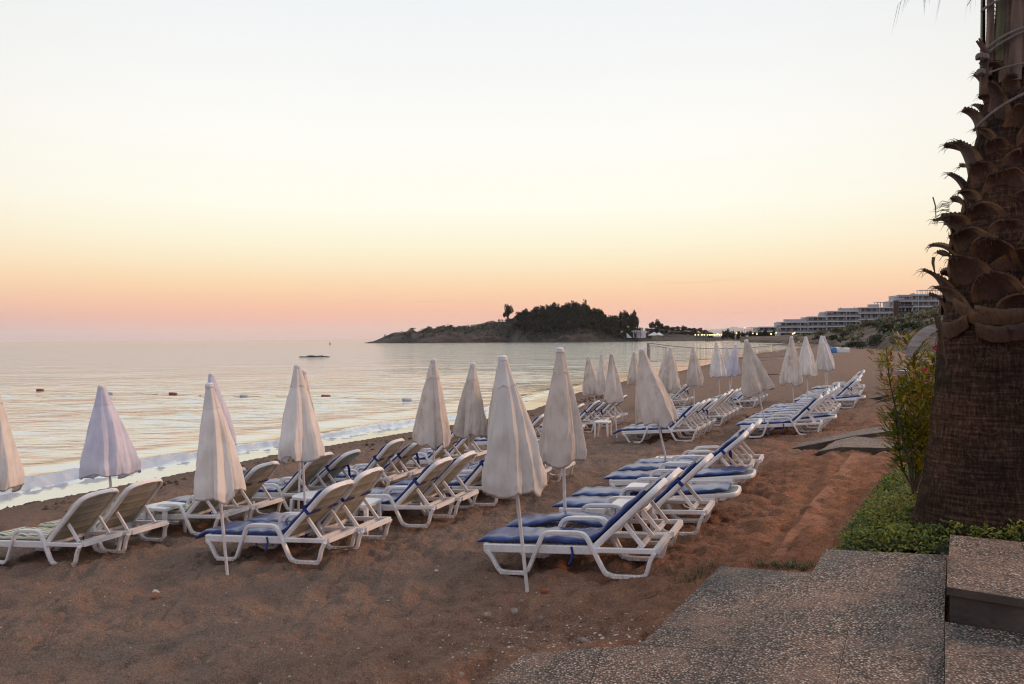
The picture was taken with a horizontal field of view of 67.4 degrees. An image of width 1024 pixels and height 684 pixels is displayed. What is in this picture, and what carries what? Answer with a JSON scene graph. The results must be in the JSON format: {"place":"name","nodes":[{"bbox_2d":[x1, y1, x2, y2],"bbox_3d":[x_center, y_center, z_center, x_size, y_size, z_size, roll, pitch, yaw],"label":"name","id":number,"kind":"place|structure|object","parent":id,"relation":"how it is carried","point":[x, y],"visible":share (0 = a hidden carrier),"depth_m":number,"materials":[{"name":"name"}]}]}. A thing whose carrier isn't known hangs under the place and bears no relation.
{"place":"outdoors","nodes":[
{"label":"outdoors","id":0,"kind":"place"},
{"bbox_2d":[0,340,801,509],"bbox_3d":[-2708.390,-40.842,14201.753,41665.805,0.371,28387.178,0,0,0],"label":"water","id":1,"kind":"structure","parent":0,"point":[50,428],"depth_m":57.87,"materials":[{"name":"grey liquid"}]},
{"bbox_2d":[6,395,603,511],"bbox_3d":[-1.056,3.151,29.930,2.547,0.295,34.138,0,0,29],"label":"foam","id":2,"kind":"object","parent":1,"relation":"on","point":[184,478],"visible":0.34,"depth_m":19.05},
{"bbox_2d":[0,340,949,683],"bbox_3d":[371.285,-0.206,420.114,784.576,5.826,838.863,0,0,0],"label":"sand","id":3,"kind":"structure","parent":0,"point":[126,630],"depth_m":8.26,"materials":[{"name":"brown sand"}]},
{"bbox_2d":[0,394,24,491],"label":"closed umbrella","id":4,"kind":"object","parent":3,"relation":"on","point":[12,474],"visible":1,"depth_m":9.42,"materials":[{"name":"beige fabric"}]},
{"bbox_2d":[0,488,123,566],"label":"sun lounger","id":5,"kind":"object","parent":3,"relation":"on","point":[83,515],"visible":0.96,"depth_m":10.34,"materials":[{"name":"white plastic"}]},
{"bbox_2d":[38,478,168,553],"bbox_3d":[-6.009,2.497,11.226,1.995,0.957,0.728,-5,-1,22],"label":"sun lounger","id":6,"kind":"object","parent":3,"relation":"on","point":[128,506],"visible":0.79,"depth_m":10.93,"materials":[{"name":"white plastic"}]},
{"bbox_2d":[79,384,140,544],"bbox_3d":[-5.927,1.858,11.351,0.695,2.463,0.650,0,0,15],"label":"closed umbrella","id":7,"kind":"object","parent":3,"relation":"on","point":[109,451],"visible":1,"depth_m":11.19,"materials":[{"name":"white fabric"}]},
{"bbox_2d":[142,501,186,536],"bbox_3d":[-5.337,2.738,11.801,0.460,0.470,0.460,0,0,20],"label":"side table","id":8,"kind":"object","parent":3,"relation":"on","point":[163,509],"visible":0.56,"depth_m":11.66,"materials":[{"name":"white plastic"}]},
{"bbox_2d":[128,467,249,535],"bbox_3d":[-5.085,2.464,12.002,2.016,0.934,0.728,-5,-1,21],"label":"sun lounger","id":9,"kind":"object","parent":3,"relation":"on","point":[195,509],"visible":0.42,"depth_m":11.71,"materials":[{"name":"white plastic"}]},
{"bbox_2d":[201,373,235,444],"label":"closed umbrella","id":10,"kind":"object","parent":3,"relation":"on","point":[212,379],"visible":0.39,"depth_m":13.75,"materials":[{"name":"white fabric"}]},
{"bbox_2d":[193,383,245,574],"bbox_3d":[-3.457,1.665,9.008,0.570,2.382,0.625,-5,0,0],"label":"closed umbrella","id":11,"kind":"object","parent":3,"relation":"on","point":[219,476],"visible":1,"depth_m":8.88,"materials":[{"name":"beige fabric"}]},
{"bbox_2d":[168,461,282,523],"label":"sun lounger","id":12,"kind":"object","parent":3,"relation":"on","point":[257,477],"visible":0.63,"depth_m":12.37,"materials":[{"name":"white plastic"}]},
{"bbox_2d":[195,479,357,564],"bbox_3d":[-3.049,2.265,9.868,2.227,0.934,0.728,-5,-1,23],"label":"sun lounger","id":13,"kind":"object","parent":3,"relation":"on","point":[321,504],"visible":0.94,"depth_m":9.56,"materials":[{"name":"white plastic"}]},
{"bbox_2d":[248,452,333,511],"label":"sun lounger","id":14,"kind":"object","parent":3,"relation":"on","point":[312,469],"visible":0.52,"depth_m":13.16,"materials":[{"name":"white plastic"}]},
{"bbox_2d":[278,364,324,504],"bbox_3d":[-3.014,1.592,10.852,0.648,2.555,0.630,-1,0,-35],"label":"closed umbrella","id":15,"kind":"object","parent":3,"relation":"on","point":[301,441],"visible":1,"depth_m":10.70,"materials":[{"name":"beige fabric"}]},
{"bbox_2d":[289,491,317,511],"bbox_3d":[-3.052,2.577,11.801,0.550,0.470,0.550,0,0,20],"label":"side table","id":16,"kind":"object","parent":3,"relation":"on","point":[309,495],"visible":0.41,"depth_m":11.65,"materials":[{"name":"white plastic"}]},
{"bbox_2d":[297,369,314,511],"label":"closed umbrella","id":17,"kind":"object","parent":3,"relation":"on","point":[299,472],"visible":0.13,"depth_m":12.18,"materials":[{"name":"fabric"}]},
{"bbox_2d":[259,449,360,501],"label":"sun lounger","id":18,"kind":"object","parent":3,"relation":"on","point":[333,469],"visible":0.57,"depth_m":13.72,"materials":[{"name":"white plastic"}]},
{"bbox_2d":[246,467,391,549],"bbox_3d":[-2.669,2.216,10.347,2.018,1.002,0.728,-5,-1,22],"label":"sun lounger","id":19,"kind":"object","parent":3,"relation":"on","point":[346,507],"visible":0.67,"depth_m":10.06,"materials":[{"name":"white plastic"}]},
{"bbox_2d":[353,498,381,534],"bbox_3d":[-2.145,2.489,10.901,0.460,0.470,0.460,0,0,18],"label":"side table","id":20,"kind":"object","parent":3,"relation":"on","point":[375,501],"visible":0.39,"depth_m":10.92,"materials":[{"name":"white plastic"}]},
{"bbox_2d":[328,438,407,486],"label":"sun lounger","id":21,"kind":"object","parent":3,"relation":"on","point":[385,454],"visible":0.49,"depth_m":14.32,"materials":[{"name":"white plastic"}]},
{"bbox_2d":[345,442,424,485],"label":"sun lounger","id":22,"kind":"object","parent":3,"relation":"on","point":[404,456],"visible":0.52,"depth_m":14.86,"materials":[{"name":"white plastic"}]},
{"bbox_2d":[338,457,454,527],"bbox_3d":[-1.871,2.226,11.528,2.084,0.934,0.728,-5,-1,22],"label":"sun lounger","id":23,"kind":"object","parent":3,"relation":"on","point":[424,479],"visible":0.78,"depth_m":11.12,"materials":[{"name":"white plastic"}]},
{"bbox_2d":[359,451,478,517],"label":"sun lounger","id":24,"kind":"object","parent":3,"relation":"on","point":[453,470],"visible":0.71,"depth_m":11.72,"materials":[{"name":"white plastic"}]},
{"bbox_2d":[386,432,460,475],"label":"sun lounger","id":25,"kind":"object","parent":3,"relation":"on","point":[440,453],"visible":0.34,"depth_m":16.39,"materials":[{"name":"white plastic"}]},
{"bbox_2d":[412,359,450,505],"bbox_3d":[-1.290,1.527,12.373,0.632,2.523,0.700,0,0,0],"label":"closed umbrella","id":26,"kind":"object","parent":3,"relation":"on","point":[431,428],"visible":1,"depth_m":12.19,"materials":[{"name":"fabric"}]},
{"bbox_2d":[391,458,497,505],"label":"sun lounger","id":27,"kind":"object","parent":3,"relation":"on","point":[471,479],"visible":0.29,"depth_m":12.42,"materials":[{"name":"white plastic"}]},
{"bbox_2d":[405,434,486,466],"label":"sun lounger","id":28,"kind":"object","parent":3,"relation":"on","point":[461,445],"visible":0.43,"depth_m":17.13,"materials":[{"name":"white plastic"}]},
{"bbox_2d":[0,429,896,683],"bbox_3d":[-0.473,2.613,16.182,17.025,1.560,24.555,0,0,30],"label":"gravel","id":29,"kind":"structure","parent":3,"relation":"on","point":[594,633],"depth_m":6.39,"materials":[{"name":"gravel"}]},
{"bbox_2d":[453,362,487,466],"bbox_3d":[-0.760,1.593,14.226,0.658,2.433,0.745,3,0,0],"label":"closed umbrella","id":30,"kind":"object","parent":3,"relation":"on","point":[470,419],"visible":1,"depth_m":14.06,"materials":[{"name":"fabric"}]},
{"bbox_2d":[471,414,543,449],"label":"sun lounger","id":31,"kind":"object","parent":3,"relation":"on","point":[536,422],"visible":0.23,"depth_m":19.28,"materials":[{"name":"white plastic"}]},
{"bbox_2d":[481,355,547,592],"bbox_3d":[0.050,1.347,7.658,0.626,2.444,0.651,0,0,27],"label":"closed umbrella","id":32,"kind":"object","parent":3,"relation":"on","point":[513,466],"visible":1,"depth_m":7.46,"materials":[{"name":"beige fabric"}]},
{"bbox_2d":[469,460,574,482],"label":"sun lounger","id":33,"kind":"object","parent":3,"relation":"on","point":[572,464],"visible":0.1,"depth_m":14.54,"materials":[{"name":"white plastic"}]},
{"bbox_2d":[539,347,586,510],"bbox_3d":[0.619,1.317,9.125,0.614,2.511,0.524,0,0,37],"label":"closed umbrella","id":34,"kind":"object","parent":3,"relation":"on","point":[562,444],"visible":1,"depth_m":8.98,"materials":[{"name":"fabric"}]},
{"bbox_2d":[476,478,669,578],"bbox_3d":[0.654,1.962,8.281,2.084,0.934,0.728,-5,-1,22],"label":"sun lounger","id":35,"kind":"object","parent":3,"relation":"on","point":[548,541],"visible":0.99,"depth_m":8.04,"materials":[{"name":"white plastic"}]},
{"bbox_2d":[582,356,596,401],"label":"closed umbrella","id":36,"kind":"object","parent":3,"relation":"on","point":[589,382],"visible":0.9,"depth_m":26.84,"materials":[{"name":"fabric"}]},
{"bbox_2d":[580,400,600,432],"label":"sun lounger","id":37,"kind":"object","parent":3,"relation":"on","point":[588,410],"visible":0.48,"depth_m":23.30,"materials":[{"name":"white plastic"}]},
{"bbox_2d":[505,467,682,558],"bbox_3d":[0.954,1.958,8.932,2.064,0.934,0.728,-5,-1,22],"label":"sun lounger","id":38,"kind":"object","parent":3,"relation":"on","point":[544,520],"visible":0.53,"depth_m":8.89,"materials":[{"name":"white plastic"}]},
{"bbox_2d":[580,402,608,428],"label":"sun lounger","id":39,"kind":"object","parent":3,"relation":"on","point":[598,408],"visible":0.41,"depth_m":24.13,"materials":[{"name":"white plastic"}]},
{"bbox_2d":[596,353,607,395],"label":"closed umbrella","id":40,"kind":"object","parent":3,"relation":"on","point":[601,378],"visible":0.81,"depth_m":25.90,"materials":[{"name":"fabric"}]},
{"bbox_2d":[594,420,611,437],"bbox_3d":[2.556,2.458,21.601,0.420,0.470,0.420,0,0,22],"label":"side table","id":41,"kind":"object","parent":3,"relation":"on","point":[597,422],"visible":0.96,"depth_m":21.49,"materials":[{"name":"white plastic"}]},
{"bbox_2d":[585,395,627,423],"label":"sun lounger","id":42,"kind":"object","parent":3,"relation":"on","point":[622,414],"visible":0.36,"depth_m":25.91,"materials":[{"name":"white plastic"}]},
{"bbox_2d":[593,403,620,425],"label":"sun lounger","id":43,"kind":"object","parent":3,"relation":"on","point":[606,408],"visible":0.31,"depth_m":25.05,"materials":[{"name":"white plastic"}]},
{"bbox_2d":[604,353,623,437],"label":"closed umbrella","id":44,"kind":"object","parent":3,"relation":"on","point":[613,393],"visible":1,"depth_m":21.02,"materials":[{"name":"fabric"}]},
{"bbox_2d":[610,498,653,543],"bbox_3d":[1.466,2.195,9.360,0.460,0.470,0.460,0,0,22],"label":"side table","id":45,"kind":"object","parent":3,"relation":"on","point":[623,501],"visible":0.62,"depth_m":9.38,"materials":[{"name":"white plastic"}]},
{"bbox_2d":[627,351,637,390],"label":"closed umbrella","id":46,"kind":"object","parent":3,"relation":"on","point":[632,374],"visible":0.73,"depth_m":31.76,"materials":[{"name":"fabric"}]},
{"bbox_2d":[552,453,714,535],"bbox_3d":[1.575,1.941,9.951,2.084,0.934,0.728,-5,-1,23],"label":"sun lounger","id":47,"kind":"object","parent":3,"relation":"on","point":[676,484],"visible":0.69,"depth_m":9.62,"materials":[{"name":"white plastic"}]},
{"bbox_2d":[571,477,741,521],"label":"sun lounger","id":48,"kind":"object","parent":3,"relation":"on","point":[716,491],"visible":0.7,"depth_m":10.35,"materials":[{"name":"white plastic"}]},
{"bbox_2d":[635,348,678,457],"bbox_3d":[2.587,1.320,13.589,0.749,2.434,0.674,0,0,42],"label":"closed umbrella","id":49,"kind":"object","parent":3,"relation":"on","point":[654,404],"visible":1,"depth_m":13.43,"materials":[{"name":"fabric"}]},
{"bbox_2d":[613,402,700,442],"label":"sun lounger","id":50,"kind":"object","parent":3,"relation":"on","point":[651,429],"visible":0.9,"depth_m":19.33,"materials":[{"name":"white plastic"}]},
{"bbox_2d":[629,400,705,439],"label":"sun lounger","id":51,"kind":"object","parent":3,"relation":"on","point":[701,425],"visible":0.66,"depth_m":20.02,"materials":[{"name":"white plastic"}]},
{"bbox_2d":[660,347,680,395],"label":"closed umbrella","id":52,"kind":"object","parent":3,"relation":"on","point":[669,377],"visible":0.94,"depth_m":23.77,"materials":[{"name":"fabric"}]},
{"bbox_2d":[643,398,710,435],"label":"sun lounger","id":53,"kind":"object","parent":3,"relation":"on","point":[708,423],"visible":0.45,"depth_m":20.46,"materials":[{"name":"white plastic"}]},
{"bbox_2d":[670,384,687,406],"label":"sun lounger","id":54,"kind":"object","parent":3,"relation":"on","point":[673,396],"visible":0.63,"depth_m":31.91,"materials":[{"name":"white plastic"}]},
{"bbox_2d":[603,462,755,500],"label":"sun lounger","id":55,"kind":"object","parent":3,"relation":"on","point":[732,474],"visible":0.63,"depth_m":11.67,"materials":[{"name":"blue fabric"}]},
{"bbox_2d":[668,385,693,404],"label":"sun lounger","id":56,"kind":"object","parent":3,"relation":"on","point":[687,388],"visible":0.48,"depth_m":32.73,"materials":[{"name":"white plastic"}]},
{"bbox_2d":[618,430,748,484],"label":"sun lounger","id":57,"kind":"object","parent":3,"relation":"on","point":[724,448],"visible":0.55,"depth_m":12.47,"materials":[{"name":"white plastic"}]},
{"bbox_2d":[635,423,754,483],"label":"sun lounger","id":58,"kind":"object","parent":3,"relation":"on","point":[749,428],"visible":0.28,"depth_m":12.96,"materials":[{"name":"white plastic"}]},
{"bbox_2d":[686,346,703,403],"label":"closed umbrella","id":59,"kind":"object","parent":3,"relation":"on","point":[694,375],"visible":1,"depth_m":26.39,"materials":[{"name":"fabric"}]},
{"bbox_2d":[678,398,717,431],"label":"sun lounger","id":60,"kind":"object","parent":3,"relation":"on","point":[706,407],"visible":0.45,"depth_m":21.14,"materials":[{"name":"white plastic"}]},
{"bbox_2d":[677,393,726,425],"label":"sun lounger","id":61,"kind":"object","parent":3,"relation":"on","point":[720,398],"visible":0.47,"depth_m":22.73,"materials":[{"name":"white plastic"}]},
{"bbox_2d":[677,391,731,423],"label":"sun lounger","id":62,"kind":"object","parent":3,"relation":"on","point":[724,411],"visible":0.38,"depth_m":23.51,"materials":[{"name":"white plastic"}]},
{"bbox_2d":[676,389,738,417],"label":"sun lounger","id":63,"kind":"object","parent":3,"relation":"on","point":[729,397],"visible":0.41,"depth_m":24.79,"materials":[{"name":"white plastic"}]},
{"bbox_2d":[655,418,763,471],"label":"sun lounger","id":64,"kind":"object","parent":3,"relation":"on","point":[751,455],"visible":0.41,"depth_m":13.28,"materials":[{"name":"white plastic"}]},
{"bbox_2d":[487,549,946,683],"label":"pebble path","id":65,"kind":"structure","parent":3,"relation":"on","point":[849,617],"depth_m":5.42,"materials":[{"name":"concrete"}]},
{"bbox_2d":[647,343,787,360],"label":"volleyball net","id":66,"kind":"object","parent":3,"relation":"on","point":[649,350],"visible":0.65,"depth_m":52.03,"materials":[{"name":"white fabric"}]},
{"bbox_2d":[709,342,726,394],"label":"closed umbrella","id":67,"kind":"object","parent":3,"relation":"on","point":[717,368],"visible":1,"depth_m":30.21,"materials":[{"name":"beige fabric"}]},
{"bbox_2d":[703,394,757,408],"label":"sun lounger","id":68,"kind":"object","parent":3,"relation":"on","point":[739,399],"visible":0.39,"depth_m":28.87,"materials":[{"name":"white plastic"}]},
{"bbox_2d":[725,344,739,389],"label":"closed umbrella","id":69,"kind":"object","parent":3,"relation":"on","point":[732,368],"visible":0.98,"depth_m":33.41,"materials":[{"name":"white fabric"}]},
{"bbox_2d":[741,339,774,434],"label":"closed umbrella","id":70,"kind":"object","parent":3,"relation":"on","point":[755,379],"visible":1,"depth_m":19.15,"materials":[{"name":"fabric"}]},
{"bbox_2d":[736,395,822,437],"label":"sun lounger","id":71,"kind":"object","parent":3,"relation":"on","point":[794,421],"visible":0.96,"depth_m":18.73,"materials":[{"name":"white plastic"}]},
{"bbox_2d":[749,391,828,429],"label":"sun lounger","id":72,"kind":"object","parent":3,"relation":"on","point":[825,394],"visible":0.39,"depth_m":20.39,"materials":[{"name":"white plastic"}]},
{"bbox_2d":[743,412,836,434],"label":"sun lounger","id":73,"kind":"object","parent":3,"relation":"on","point":[824,417],"visible":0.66,"depth_m":19.29,"materials":[{"name":"white plastic"}]},
{"bbox_2d":[779,336,802,406],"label":"closed umbrella","id":74,"kind":"object","parent":3,"relation":"on","point":[790,372],"visible":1,"depth_m":21.91,"materials":[{"name":"fabric"}]},
{"bbox_2d":[753,388,831,427],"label":"sun lounger","id":75,"kind":"object","parent":3,"relation":"on","point":[818,406],"visible":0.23,"depth_m":21.15,"materials":[{"name":"white plastic"}]},
{"bbox_2d":[759,388,834,421],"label":"sun lounger","id":76,"kind":"object","parent":3,"relation":"on","point":[832,390],"visible":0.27,"depth_m":22.00,"materials":[{"name":"white plastic"}]},
{"bbox_2d":[769,384,839,413],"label":"sun lounger","id":77,"kind":"object","parent":3,"relation":"on","point":[820,405],"visible":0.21,"depth_m":23.60,"materials":[{"name":"white plastic"}]},
{"bbox_2d":[799,337,817,398],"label":"closed umbrella","id":78,"kind":"object","parent":3,"relation":"on","point":[807,362],"visible":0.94,"depth_m":26.15,"materials":[{"name":"beige fabric"}]},
{"bbox_2d":[773,452,871,554],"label":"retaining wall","id":79,"kind":"structure","parent":3,"relation":"on","point":[798,527],"depth_m":9.35,"materials":[{"name":"soil"}]},
{"bbox_2d":[816,336,833,388],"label":"closed umbrella","id":80,"kind":"object","parent":3,"relation":"on","point":[824,361],"visible":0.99,"depth_m":30.49,"materials":[{"name":"beige fabric"}]},
{"bbox_2d":[797,378,858,406],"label":"sun lounger","id":81,"kind":"object","parent":3,"relation":"on","point":[849,385],"visible":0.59,"depth_m":26.50,"materials":[{"name":"white plastic"}]},
{"bbox_2d":[794,394,865,408],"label":"sun lounger","id":82,"kind":"object","parent":3,"relation":"on","point":[851,397],"visible":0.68,"depth_m":25.85,"materials":[{"name":"white plastic"}]},
{"bbox_2d":[791,425,899,449],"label":"pebble ramp","id":83,"kind":"structure","parent":3,"relation":"on","point":[821,443],"depth_m":16.16,"materials":[{"name":"concrete"}]},
{"bbox_2d":[678,441,1023,584],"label":"grass","id":84,"kind":"structure","parent":3,"relation":"on","point":[787,565],"depth_m":7.34,"materials":[{"name":"green plant"}]},
{"bbox_2d":[811,436,894,455],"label":"pebble ramp","id":85,"kind":"structure","parent":3,"relation":"on","point":[873,446],"depth_m":14.58,"materials":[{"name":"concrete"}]},
{"bbox_2d":[841,341,874,348],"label":"bush","id":86,"kind":"object","parent":3,"relation":"on","point":[859,344],"visible":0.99,"depth_m":137.70,"materials":[{"name":"green plant"}]},
{"bbox_2d":[866,328,936,493],"bbox_3d":[4.391,0.759,8.405,0.790,1.830,1.489,0,0,39],"label":"oleander shrub","id":87,"kind":"object","parent":3,"relation":"on","point":[916,432],"visible":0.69,"depth_m":8.33,"materials":[{"name":"green plant"}]},
{"bbox_2d":[832,446,1023,554],"bbox_3d":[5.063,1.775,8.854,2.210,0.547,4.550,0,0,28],"label":"ground cover","id":88,"kind":"object","parent":3,"relation":"on","point":[873,507],"visible":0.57,"depth_m":7.76,"materials":[{"name":"green plant"}]},
{"bbox_2d":[892,0,1023,540],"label":"palm tree","id":89,"kind":"object","parent":3,"relation":"on","point":[973,472],"visible":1,"depth_m":7.30,"materials":[{"name":"brown plant"}]},
{"bbox_2d":[945,622,1023,683],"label":"pebble landing","id":90,"kind":"object","parent":3,"relation":"on","point":[976,655],"visible":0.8,"depth_m":4.61,"materials":[{"name":"concrete"}]},
{"bbox_2d":[946,535,1023,633],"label":"pebble step","id":91,"kind":"object","parent":3,"relation":"on","point":[985,583],"visible":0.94,"depth_m":5.26,"materials":[{"name":"concrete"}]},
{"bbox_2d":[0,0,995,341],"label":"sky","id":92,"kind":"structure","parent":0,"point":[306,169],"materials":[{"name":"orange"}]},
{"bbox_2d":[366,319,739,342],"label":"headland","id":93,"kind":"structure","parent":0,"point":[470,337],"depth_m":695.88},
{"bbox_2d":[384,315,651,339],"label":"scrub","id":94,"kind":"object","parent":93,"relation":"on","point":[507,320],"visible":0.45,"depth_m":707.06,"materials":[{"name":"green plant"}]},
{"bbox_2d":[647,328,712,337],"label":"hill","id":95,"kind":"structure","parent":0,"point":[677,335],"depth_m":782.10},
{"bbox_2d":[698,327,752,336],"bbox_3d":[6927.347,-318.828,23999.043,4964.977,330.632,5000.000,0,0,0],"label":"hills","id":96,"kind":"structure","parent":0,"point":[719,331],"depth_m":23119.73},
{"bbox_2d":[740,308,942,352],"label":"hillside","id":97,"kind":"structure","parent":0,"point":[869,331],"depth_m":225.73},
{"bbox_2d":[746,327,777,335],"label":"hotel wing","id":98,"kind":"structure","parent":97,"relation":"on","point":[770,330],"depth_m":541.97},
{"bbox_2d":[774,319,807,334],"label":"hotel wing","id":99,"kind":"structure","parent":97,"relation":"on","point":[796,326],"depth_m":540.34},
{"bbox_2d":[801,314,826,333],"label":"hotel wing","id":100,"kind":"structure","parent":97,"relation":"on","point":[815,323],"depth_m":541.55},
{"bbox_2d":[819,308,859,330],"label":"hotel wing","id":101,"kind":"structure","parent":97,"relation":"on","point":[842,317],"depth_m":540.31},
{"bbox_2d":[789,306,942,345],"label":"scrub","id":102,"kind":"object","parent":97,"relation":"on","point":[885,320],"visible":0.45,"depth_m":239.26,"materials":[{"name":"green plant"}]},
{"bbox_2d":[857,302,892,324],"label":"hotel wing","id":103,"kind":"structure","parent":97,"relation":"on","point":[872,311],"depth_m":540.40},
{"bbox_2d":[884,296,912,315],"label":"hotel wing","id":104,"kind":"structure","parent":97,"relation":"on","point":[892,309],"depth_m":541.82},
{"bbox_2d":[895,322,930,330],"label":"bush","id":105,"kind":"object","parent":97,"relation":"on","point":[903,326],"visible":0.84,"depth_m":150.67,"materials":[{"name":"green plant"}]},
{"bbox_2d":[889,290,941,312],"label":"hotel wing","id":106,"kind":"structure","parent":97,"relation":"on","point":[919,302],"depth_m":541.66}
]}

